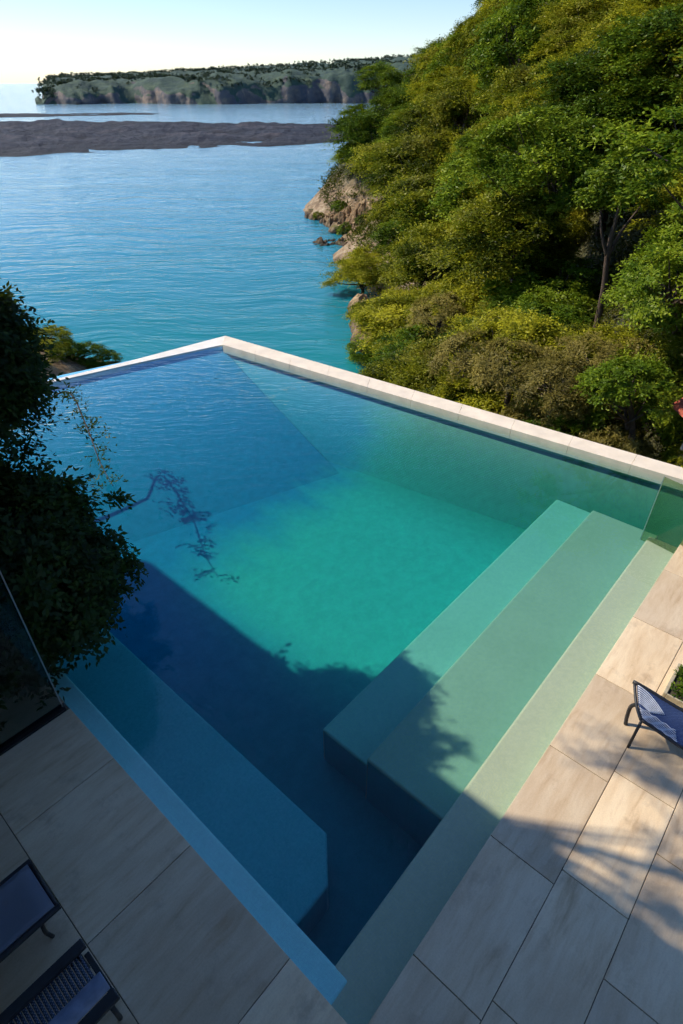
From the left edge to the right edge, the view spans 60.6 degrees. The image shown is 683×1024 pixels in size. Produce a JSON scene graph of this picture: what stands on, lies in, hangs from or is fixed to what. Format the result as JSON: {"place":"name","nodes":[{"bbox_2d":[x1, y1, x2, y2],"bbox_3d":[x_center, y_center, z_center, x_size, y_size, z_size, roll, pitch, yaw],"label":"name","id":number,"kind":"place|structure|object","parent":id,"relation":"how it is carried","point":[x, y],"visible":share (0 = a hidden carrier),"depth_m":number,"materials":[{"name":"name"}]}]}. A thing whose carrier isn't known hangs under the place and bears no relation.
{"place":"outdoors","nodes":[
{"label":"outdoors","id":0,"kind":"place"},
{"bbox_2d":[0,83,379,372],"bbox_3d":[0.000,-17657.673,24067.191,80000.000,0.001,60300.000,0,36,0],"label":"sea","id":1,"kind":"structure","parent":0,"point":[129,255],"depth_m":81.49,"materials":[{"name":"liquid"}]},
{"bbox_2d":[0,112,160,116],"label":"sandbar","id":2,"kind":"structure","parent":1,"relation":"in","point":[49,115],"depth_m":392.71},
{"bbox_2d":[0,119,348,156],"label":"reef","id":3,"kind":"object","parent":1,"relation":"in","point":[31,138],"visible":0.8,"depth_m":224.04},
{"bbox_2d":[35,56,419,104],"bbox_3d":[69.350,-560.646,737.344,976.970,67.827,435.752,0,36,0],"label":"headland","id":4,"kind":"structure","parent":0,"point":[333,85],"depth_m":622.10,"materials":[{"name":"stone"}]},
{"bbox_2d":[31,52,418,99],"bbox_3d":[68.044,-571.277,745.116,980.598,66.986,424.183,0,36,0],"label":"distant woodland","id":5,"kind":"object","parent":4,"relation":"on","point":[153,74],"visible":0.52,"depth_m":689.79,"materials":[{"name":"plant"}]},
{"bbox_2d":[0,0,482,82],"label":"sky","id":6,"kind":"structure","parent":0,"point":[39,38],"materials":[{"name":"white"}]},
{"bbox_2d":[33,1,682,463],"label":"hillside","id":7,"kind":"structure","parent":0,"point":[315,203],"depth_m":29.67,"materials":[{"name":"stone"}]},
{"bbox_2d":[32,325,74,367],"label":"shrub","id":8,"kind":"object","parent":7,"relation":"on","point":[67,340],"visible":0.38,"depth_m":39.50,"materials":[{"name":"green plant"}]},
{"bbox_2d":[89,361,120,367],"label":"cove rock","id":9,"kind":"object","parent":7,"relation":"on","point":[110,362],"visible":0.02,"depth_m":43.74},
{"bbox_2d":[44,338,90,362],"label":"shrub","id":10,"kind":"object","parent":9,"relation":"on","point":[80,347],"visible":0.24,"depth_m":41.65,"materials":[{"name":"green plant"}]},
{"bbox_2d":[64,340,111,368],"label":"shrub","id":11,"kind":"object","parent":9,"relation":"on","point":[90,359],"visible":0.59,"depth_m":42.55,"materials":[{"name":"green plant"}]},
{"bbox_2d":[91,349,123,366],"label":"shrub","id":12,"kind":"object","parent":9,"relation":"on","point":[116,356],"visible":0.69,"depth_m":43.41,"materials":[{"name":"green plant"}]},
{"bbox_2d":[304,199,373,245],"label":"rocky point","id":13,"kind":"structure","parent":7,"relation":"on","point":[344,214],"depth_m":87.78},
{"bbox_2d":[0,336,682,1023],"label":"swimming pool","id":14,"kind":"structure","parent":7,"relation":"on","point":[322,698],"depth_m":9.04,"materials":[{"name":"liquid"}]},
{"bbox_2d":[0,642,682,1023],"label":"deck slab","id":15,"kind":"structure","parent":7,"relation":"on","point":[504,846],"depth_m":4.88,"materials":[{"name":"tile"}]},
{"bbox_2d":[0,571,66,755],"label":"glass balustrade","id":16,"kind":"object","parent":15,"relation":"on","point":[29,730],"visible":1,"depth_m":6.22,"materials":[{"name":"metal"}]},
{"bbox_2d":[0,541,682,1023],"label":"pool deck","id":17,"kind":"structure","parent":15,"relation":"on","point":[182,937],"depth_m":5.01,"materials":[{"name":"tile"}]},
{"bbox_2d":[0,859,60,962],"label":"sun lounger","id":18,"kind":"object","parent":17,"relation":"on","point":[29,905],"visible":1,"depth_m":4.62,"materials":[{"name":"blue fabric"}]},
{"bbox_2d":[0,938,122,1023],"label":"lounge chair","id":19,"kind":"object","parent":17,"relation":"on","point":[83,1001],"visible":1,"depth_m":4.15,"materials":[{"name":"fabric"}]},
{"bbox_2d":[624,680,682,749],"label":"sling lounger","id":20,"kind":"object","parent":17,"relation":"on","point":[662,716],"visible":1,"depth_m":6.07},
{"bbox_2d":[662,663,682,707],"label":"stone planter","id":21,"kind":"object","parent":17,"relation":"on","point":[674,694],"visible":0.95,"depth_m":6.57,"materials":[{"name":"stone"}]},
{"bbox_2d":[317,244,393,296],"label":"tree","id":22,"kind":"object","parent":7,"relation":"on","point":[358,265],"visible":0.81,"depth_m":58.06,"materials":[{"name":"green plant"}]},
{"bbox_2d":[320,100,397,175],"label":"tree","id":23,"kind":"object","parent":7,"relation":"on","point":[349,126],"visible":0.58,"depth_m":82.98,"materials":[{"name":"green plant"}]},
{"bbox_2d":[342,334,378,366],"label":"bush","id":24,"kind":"object","parent":7,"relation":"on","point":[357,357],"visible":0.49,"depth_m":44.73,"materials":[{"name":"green plant"}]},
{"bbox_2d":[347,293,373,352],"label":"shore cliff","id":25,"kind":"structure","parent":7,"relation":"on","point":[358,296],"depth_m":51.52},
{"bbox_2d":[343,293,381,326],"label":"tree","id":26,"kind":"object","parent":7,"relation":"on","point":[356,306],"visible":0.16,"depth_m":48.40,"materials":[{"name":"green plant"}]},
{"bbox_2d":[353,60,403,92],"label":"tree","id":27,"kind":"object","parent":7,"relation":"on","point":[382,68],"visible":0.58,"depth_m":91.81,"materials":[{"name":"green plant"}]},
{"bbox_2d":[362,200,401,230],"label":"tree","id":28,"kind":"object","parent":7,"relation":"on","point":[374,215],"visible":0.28,"depth_m":59.59,"materials":[{"name":"green plant"}]},
{"bbox_2d":[342,133,428,182],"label":"tree","id":29,"kind":"object","parent":7,"relation":"on","point":[359,167],"visible":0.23,"depth_m":65.13,"materials":[{"name":"green plant"}]},
{"bbox_2d":[357,360,414,384],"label":"tree","id":30,"kind":"object","parent":7,"relation":"on","point":[371,371],"visible":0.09,"depth_m":27.10,"materials":[{"name":"green plant"}]},
{"bbox_2d":[366,71,409,107],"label":"tree","id":31,"kind":"object","parent":7,"relation":"on","point":[383,92],"visible":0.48,"depth_m":88.02,"materials":[{"name":"green plant"}]},
{"bbox_2d":[367,219,421,255],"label":"tree","id":32,"kind":"object","parent":7,"relation":"on","point":[382,236],"visible":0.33,"depth_m":55.66,"materials":[{"name":"green plant"}]},
{"bbox_2d":[369,107,426,144],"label":"tree","id":33,"kind":"object","parent":7,"relation":"on","point":[389,128],"visible":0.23,"depth_m":67.86,"materials":[{"name":"green plant"}]},
{"bbox_2d":[346,288,451,356],"bbox_3d":[4.525,-11.178,37.796,8.820,5.777,8.797,12,38,16],"label":"shrub","id":34,"kind":"object","parent":7,"relation":"on","point":[380,318],"visible":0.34,"depth_m":36.69,"materials":[{"name":"green plant"}]},
{"bbox_2d":[356,322,443,375],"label":"tree","id":35,"kind":"object","parent":7,"relation":"on","point":[395,346],"visible":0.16,"depth_m":29.05,"materials":[{"name":"green plant"}]},
{"bbox_2d":[353,129,452,200],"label":"tree","id":36,"kind":"object","parent":7,"relation":"on","point":[395,162],"visible":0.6,"depth_m":55.80,"materials":[{"name":"green plant"}]},
{"bbox_2d":[383,81,422,112],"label":"tree","id":37,"kind":"object","parent":7,"relation":"on","point":[396,100],"visible":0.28,"depth_m":82.51,"materials":[{"name":"green plant"}]},
{"bbox_2d":[370,321,444,357],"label":"tree","id":38,"kind":"object","parent":7,"relation":"on","point":[381,345],"visible":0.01,"depth_m":33.17,"materials":[{"name":"green plant"}]},
{"bbox_2d":[374,233,451,295],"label":"tree","id":39,"kind":"object","parent":7,"relation":"on","point":[393,271],"visible":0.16,"depth_m":45.58,"materials":[{"name":"green plant"}]},
{"bbox_2d":[383,176,445,238],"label":"tree","id":40,"kind":"object","parent":7,"relation":"on","point":[400,224],"visible":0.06,"depth_m":51.23,"materials":[{"name":"green plant"}]},
{"bbox_2d":[368,335,462,395],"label":"tree","id":41,"kind":"object","parent":7,"relation":"on","point":[407,369],"visible":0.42,"depth_m":24.14,"materials":[{"name":"green plant"}]},
{"bbox_2d":[384,212,467,298],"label":"tree","id":42,"kind":"object","parent":7,"relation":"on","point":[409,262],"visible":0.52,"depth_m":40.26,"materials":[{"name":"green plant"}]},
{"bbox_2d":[374,169,481,237],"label":"tree","id":43,"kind":"object","parent":7,"relation":"on","point":[412,198],"visible":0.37,"depth_m":45.67,"materials":[{"name":"green plant"}]},
{"bbox_2d":[385,91,474,152],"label":"tree","id":44,"kind":"object","parent":7,"relation":"on","point":[416,120],"visible":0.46,"depth_m":59.51,"materials":[{"name":"green plant"}]},
{"bbox_2d":[400,65,467,102],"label":"tree","id":45,"kind":"object","parent":7,"relation":"on","point":[426,82],"visible":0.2,"depth_m":66.71,"materials":[{"name":"green plant"}]},
{"bbox_2d":[403,36,470,94],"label":"tree","id":46,"kind":"object","parent":7,"relation":"on","point":[422,64],"visible":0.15,"depth_m":71.23,"materials":[{"name":"green plant"}]},
{"bbox_2d":[403,289,474,342],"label":"shrub","id":47,"kind":"object","parent":7,"relation":"on","point":[438,319],"visible":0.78,"depth_m":29.20,"materials":[{"name":"green plant"}]},
{"bbox_2d":[406,278,473,317],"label":"tree","id":48,"kind":"object","parent":7,"relation":"on","point":[425,290],"visible":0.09,"depth_m":37.51,"materials":[{"name":"green plant"}]},
{"bbox_2d":[415,71,468,110],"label":"tree","id":49,"kind":"object","parent":7,"relation":"on","point":[428,88],"visible":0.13,"depth_m":63.59,"materials":[{"name":"green plant"}]},
{"bbox_2d":[419,31,480,87],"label":"tree","id":50,"kind":"object","parent":7,"relation":"on","point":[436,64],"visible":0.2,"depth_m":67.63,"materials":[{"name":"green plant"}]},
{"bbox_2d":[416,373,487,403],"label":"tree","id":51,"kind":"object","parent":7,"relation":"on","point":[440,392],"visible":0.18,"depth_m":21.90,"materials":[{"name":"green plant"}]},
{"bbox_2d":[416,153,497,234],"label":"tree","id":52,"kind":"object","parent":7,"relation":"on","point":[448,199],"visible":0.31,"depth_m":41.08,"materials":[{"name":"green plant"}]},
{"bbox_2d":[422,70,497,140],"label":"tree","id":53,"kind":"object","parent":7,"relation":"on","point":[451,105],"visible":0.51,"depth_m":54.30,"materials":[{"name":"green plant"}]},
{"bbox_2d":[411,265,508,335],"bbox_3d":[7.589,-11.234,33.498,6.831,5.318,8.051,-11,38,-15],"label":"tree","id":54,"kind":"object","parent":7,"relation":"on","point":[471,296],"visible":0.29,"depth_m":31.83,"materials":[{"name":"green plant"}]},
{"bbox_2d":[418,325,508,394],"bbox_3d":[4.683,-5.564,21.535,3.298,2.473,3.135,-21,41,-25],"label":"shrub","id":55,"kind":"object","parent":7,"relation":"on","point":[457,340],"visible":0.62,"depth_m":20.71,"materials":[{"name":"green plant"}]},
{"bbox_2d":[444,126,494,175],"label":"tree","id":56,"kind":"object","parent":7,"relation":"on","point":[463,140],"visible":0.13,"depth_m":47.18,"materials":[{"name":"green plant"}]},
{"bbox_2d":[441,307,497,340],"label":"tree","id":57,"kind":"object","parent":7,"relation":"on","point":[462,321],"visible":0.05,"depth_m":27.99,"materials":[{"name":"green plant"}]},
{"bbox_2d":[438,20,504,61],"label":"tree","id":58,"kind":"object","parent":7,"relation":"on","point":[462,47],"visible":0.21,"depth_m":63.95,"materials":[{"name":"green plant"}]},
{"bbox_2d":[443,55,504,90],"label":"tree","id":59,"kind":"object","parent":7,"relation":"on","point":[453,73],"visible":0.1,"depth_m":59.07,"materials":[{"name":"green plant"}]},
{"bbox_2d":[458,0,508,49],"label":"tree","id":60,"kind":"object","parent":7,"relation":"on","point":[474,21],"visible":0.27,"depth_m":60.57,"materials":[{"name":"green plant"}]},
{"bbox_2d":[431,366,556,422],"bbox_3d":[5.657,-3.868,21.810,5.185,2.930,5.199,4,36,6],"label":"bush","id":61,"kind":"object","parent":7,"relation":"on","point":[488,401],"visible":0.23,"depth_m":20.58,"materials":[{"name":"green plant"}]},
{"bbox_2d":[413,192,575,287],"bbox_3d":[9.744,-14.482,34.525,9.400,7.560,9.375,22,42,27],"label":"tree","id":62,"kind":"object","parent":7,"relation":"on","point":[438,255],"visible":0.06,"depth_m":32.88,"materials":[{"name":"green plant"}]},
{"bbox_2d":[463,90,525,153],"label":"tree","id":63,"kind":"object","parent":7,"relation":"on","point":[500,114],"visible":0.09,"depth_m":41.28,"materials":[{"name":"green plant"}]},
{"bbox_2d":[450,150,547,253],"bbox_3d":[11.487,-18.705,37.331,9.095,7.319,9.071,8,37,10],"label":"tree","id":64,"kind":"object","parent":7,"relation":"on","point":[474,202],"visible":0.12,"depth_m":36.13,"materials":[{"name":"green plant"}]},
{"bbox_2d":[471,86,527,145],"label":"tree","id":65,"kind":"object","parent":7,"relation":"on","point":[487,110],"visible":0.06,"depth_m":43.77,"materials":[{"name":"green plant"}]},
{"bbox_2d":[317,0,682,465],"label":"undergrowth","id":66,"kind":"object","parent":7,"relation":"on","point":[361,228],"visible":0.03,"depth_m":49.20,"materials":[{"name":"plant"}]},
{"bbox_2d":[468,57,547,114],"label":"tree","id":67,"kind":"object","parent":7,"relation":"on","point":[512,77],"visible":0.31,"depth_m":43.94,"materials":[{"name":"green plant"}]},
{"bbox_2d":[464,9,554,69],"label":"tree","id":68,"kind":"object","parent":7,"relation":"on","point":[509,33],"visible":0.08,"depth_m":51.00,"materials":[{"name":"green plant"}]},
{"bbox_2d":[436,301,583,408],"bbox_3d":[6.843,-5.389,22.105,6.708,4.525,5.691,1,36,2],"label":"shrub","id":69,"kind":"object","parent":7,"relation":"on","point":[538,329],"visible":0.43,"depth_m":20.94,"materials":[{"name":"green plant"}]},
{"bbox_2d":[441,184,586,294],"bbox_3d":[8.140,-11.595,28.722,7.190,8.201,7.968,0,36,0],"label":"tree","id":70,"kind":"object","parent":7,"relation":"on","point":[487,217],"visible":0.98,"depth_m":25.88,"materials":[{"name":"green plant"}]},
{"bbox_2d":[464,334,563,409],"bbox_3d":[5.899,-4.598,19.500,3.430,2.408,3.261,30,46,34],"label":"shrub","id":71,"kind":"object","parent":7,"relation":"on","point":[494,374],"visible":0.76,"depth_m":18.86,"materials":[{"name":"green plant"}]},
{"bbox_2d":[462,0,570,100],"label":"tree","id":72,"kind":"object","parent":7,"relation":"on","point":[503,15],"visible":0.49,"depth_m":46.69,"materials":[{"name":"green plant"}]},
{"bbox_2d":[491,399,555,428],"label":"shrub","id":73,"kind":"object","parent":7,"relation":"on","point":[511,414],"visible":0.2,"depth_m":19.20,"materials":[{"name":"green plant"}]},
{"bbox_2d":[495,54,596,116],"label":"tree","id":74,"kind":"object","parent":7,"relation":"on","point":[529,97],"visible":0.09,"depth_m":37.75,"materials":[{"name":"green plant"}]},
{"bbox_2d":[478,251,614,325],"bbox_3d":[9.468,-9.639,27.633,7.124,4.854,6.708,25,43,30],"label":"tree","id":75,"kind":"object","parent":7,"relation":"on","point":[507,293],"visible":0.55,"depth_m":26.61,"materials":[{"name":"green plant"}]},
{"bbox_2d":[497,352,601,417],"bbox_3d":[6.589,-3.827,17.851,3.166,1.890,3.010,-25,43,-30],"label":"shrub","id":76,"kind":"object","parent":7,"relation":"on","point":[538,375],"visible":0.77,"depth_m":17.07,"materials":[{"name":"green plant"}]},
{"bbox_2d":[501,276,597,325],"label":"tree","id":77,"kind":"object","parent":7,"relation":"on","point":[580,295],"visible":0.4,"depth_m":24.98,"materials":[{"name":"green plant"}]},
{"bbox_2d":[506,189,593,244],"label":"tree","id":78,"kind":"object","parent":7,"relation":"on","point":[582,227],"visible":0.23,"depth_m":30.54,"materials":[{"name":"green plant"}]},
{"bbox_2d":[510,299,590,358],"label":"tree","id":79,"kind":"object","parent":7,"relation":"on","point":[566,318],"visible":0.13,"depth_m":22.82,"materials":[{"name":"green plant"}]},
{"bbox_2d":[456,105,650,291],"bbox_3d":[9.227,-13.751,27.320,8.532,8.729,8.834,0,36,0],"label":"tree","id":80,"kind":"object","parent":7,"relation":"on","point":[555,134],"visible":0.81,"depth_m":24.20,"materials":[{"name":"green plant"}]},
{"bbox_2d":[523,411,591,437],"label":"shrub","id":81,"kind":"object","parent":7,"relation":"on","point":[572,429],"visible":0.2,"depth_m":17.77,"materials":[{"name":"green plant"}]},
{"bbox_2d":[520,14,620,77],"bbox_3d":[17.572,-30.051,39.637,10.220,5.976,10.194,-20,41,-25],"label":"tree","id":82,"kind":"object","parent":7,"relation":"on","point":[554,40],"visible":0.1,"depth_m":38.85,"materials":[{"name":"green plant"}]},
{"bbox_2d":[551,320,596,364],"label":"tree","id":83,"kind":"object","parent":7,"relation":"on","point":[574,331],"visible":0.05,"depth_m":21.07,"materials":[{"name":"green plant"}]},
{"bbox_2d":[533,0,618,41],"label":"tree","id":84,"kind":"object","parent":7,"relation":"on","point":[559,7],"visible":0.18,"depth_m":42.15,"materials":[{"name":"green plant"}]},
{"bbox_2d":[533,0,623,56],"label":"tree","id":85,"kind":"object","parent":7,"relation":"on","point":[598,3],"visible":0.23,"depth_m":40.47,"materials":[{"name":"green plant"}]},
{"bbox_2d":[526,357,641,444],"bbox_3d":[8.011,-3.233,18.741,3.945,3.231,3.751,25,43,30],"label":"shrub","id":86,"kind":"object","parent":7,"relation":"on","point":[568,414],"visible":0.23,"depth_m":17.76,"materials":[{"name":"green plant"}]},
{"bbox_2d":[536,328,639,391],"bbox_3d":[7.870,-4.635,18.512,3.135,2.129,3.298,1,36,2],"label":"shrub","id":87,"kind":"object","parent":7,"relation":"on","point":[607,349],"visible":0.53,"depth_m":17.90,"materials":[{"name":"green plant"}]},
{"bbox_2d":[513,94,682,236],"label":"tree","id":88,"kind":"object","parent":7,"relation":"on","point":[623,118],"visible":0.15,"depth_m":25.36,"materials":[{"name":"green plant"}]},
{"bbox_2d":[516,11,682,190],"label":"tree","id":89,"kind":"object","parent":7,"relation":"on","point":[569,90],"visible":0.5,"depth_m":25.42,"materials":[{"name":"green plant"}]},
{"bbox_2d":[547,322,655,365],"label":"tree","id":90,"kind":"object","parent":7,"relation":"on","point":[610,330],"visible":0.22,"depth_m":19.34,"materials":[{"name":"green plant"}]},
{"bbox_2d":[568,0,660,63],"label":"tree","id":91,"kind":"object","parent":7,"relation":"on","point":[639,9],"visible":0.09,"depth_m":32.79,"materials":[{"name":"green plant"}]},
{"bbox_2d":[578,422,663,460],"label":"shrub","id":92,"kind":"object","parent":7,"relation":"on","point":[626,445],"visible":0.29,"depth_m":16.22,"materials":[{"name":"green plant"}]},
{"bbox_2d":[570,355,681,444],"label":"tree","id":93,"kind":"object","parent":7,"relation":"on","point":[596,380],"visible":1,"depth_m":15.08,"materials":[{"name":"green plant"}]},
{"bbox_2d":[569,150,682,328],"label":"tree","id":94,"kind":"object","parent":7,"relation":"on","point":[586,193],"visible":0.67,"depth_m":20.96,"materials":[{"name":"green plant"}]},
{"bbox_2d":[571,340,682,455],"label":"shrub","id":95,"kind":"object","parent":7,"relation":"on","point":[670,427],"visible":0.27,"depth_m":16.63,"materials":[{"name":"green plant"}]},
{"bbox_2d":[577,0,680,43],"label":"tree","id":96,"kind":"object","parent":7,"relation":"on","point":[654,3],"visible":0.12,"depth_m":33.93,"materials":[{"name":"green plant"}]},
{"bbox_2d":[580,103,682,209],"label":"tree","id":97,"kind":"object","parent":7,"relation":"on","point":[674,162],"visible":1,"depth_m":11.47,"materials":[{"name":"green plant"}]},
{"bbox_2d":[589,0,682,130],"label":"tree","id":98,"kind":"object","parent":7,"relation":"on","point":[666,15],"visible":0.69,"depth_m":23.15,"materials":[{"name":"green plant"}]},
{"bbox_2d":[597,330,682,408],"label":"shrub","id":99,"kind":"object","parent":7,"relation":"on","point":[638,347],"visible":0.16,"depth_m":17.65,"materials":[{"name":"green plant"}]},
{"bbox_2d":[600,240,682,384],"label":"tree","id":100,"kind":"object","parent":7,"relation":"on","point":[635,291],"visible":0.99,"depth_m":15.84,"materials":[{"name":"green plant"}]},
{"bbox_2d":[616,171,682,236],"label":"tree","id":101,"kind":"object","parent":7,"relation":"on","point":[675,191],"visible":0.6,"depth_m":21.97,"materials":[{"name":"green plant"}]},
{"bbox_2d":[618,290,682,390],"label":"tree","id":102,"kind":"object","parent":7,"relation":"on","point":[674,339],"visible":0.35,"depth_m":17.32,"materials":[{"name":"green plant"}]},
{"bbox_2d":[630,15,682,109],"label":"tree","id":103,"kind":"object","parent":7,"relation":"on","point":[670,70],"visible":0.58,"depth_m":23.30,"materials":[{"name":"green plant"}]},
{"bbox_2d":[636,198,682,273],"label":"tree","id":104,"kind":"object","parent":7,"relation":"on","point":[667,235],"visible":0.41,"depth_m":19.30,"materials":[{"name":"green plant"}]},
{"bbox_2d":[657,442,682,466],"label":"shrub","id":105,"kind":"object","parent":7,"relation":"on","point":[668,456],"visible":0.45,"depth_m":15.66,"materials":[{"name":"green plant"}]},
{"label":"planting bed","id":106,"kind":"structure","parent":7,"relation":"on","visible":0},
{"bbox_2d":[0,278,69,478],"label":"tree","id":107,"kind":"object","parent":106,"relation":"on","point":[24,385],"visible":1,"depth_m":6.20,"materials":[{"name":"green plant"}]},
{"bbox_2d":[0,454,148,730],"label":"shrub","id":108,"kind":"object","parent":106,"relation":"on","point":[68,588],"visible":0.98,"depth_m":6.35,"materials":[{"name":"green plant"}]},
{"bbox_2d":[50,381,127,499],"bbox_3d":[-6.378,-1.413,10.700,5.702,1.039,3.159,0,36,0],"label":"tree","id":109,"kind":"object","parent":106,"relation":"on","point":[82,416],"visible":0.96,"depth_m":10.99,"materials":[{"name":"green plant"}]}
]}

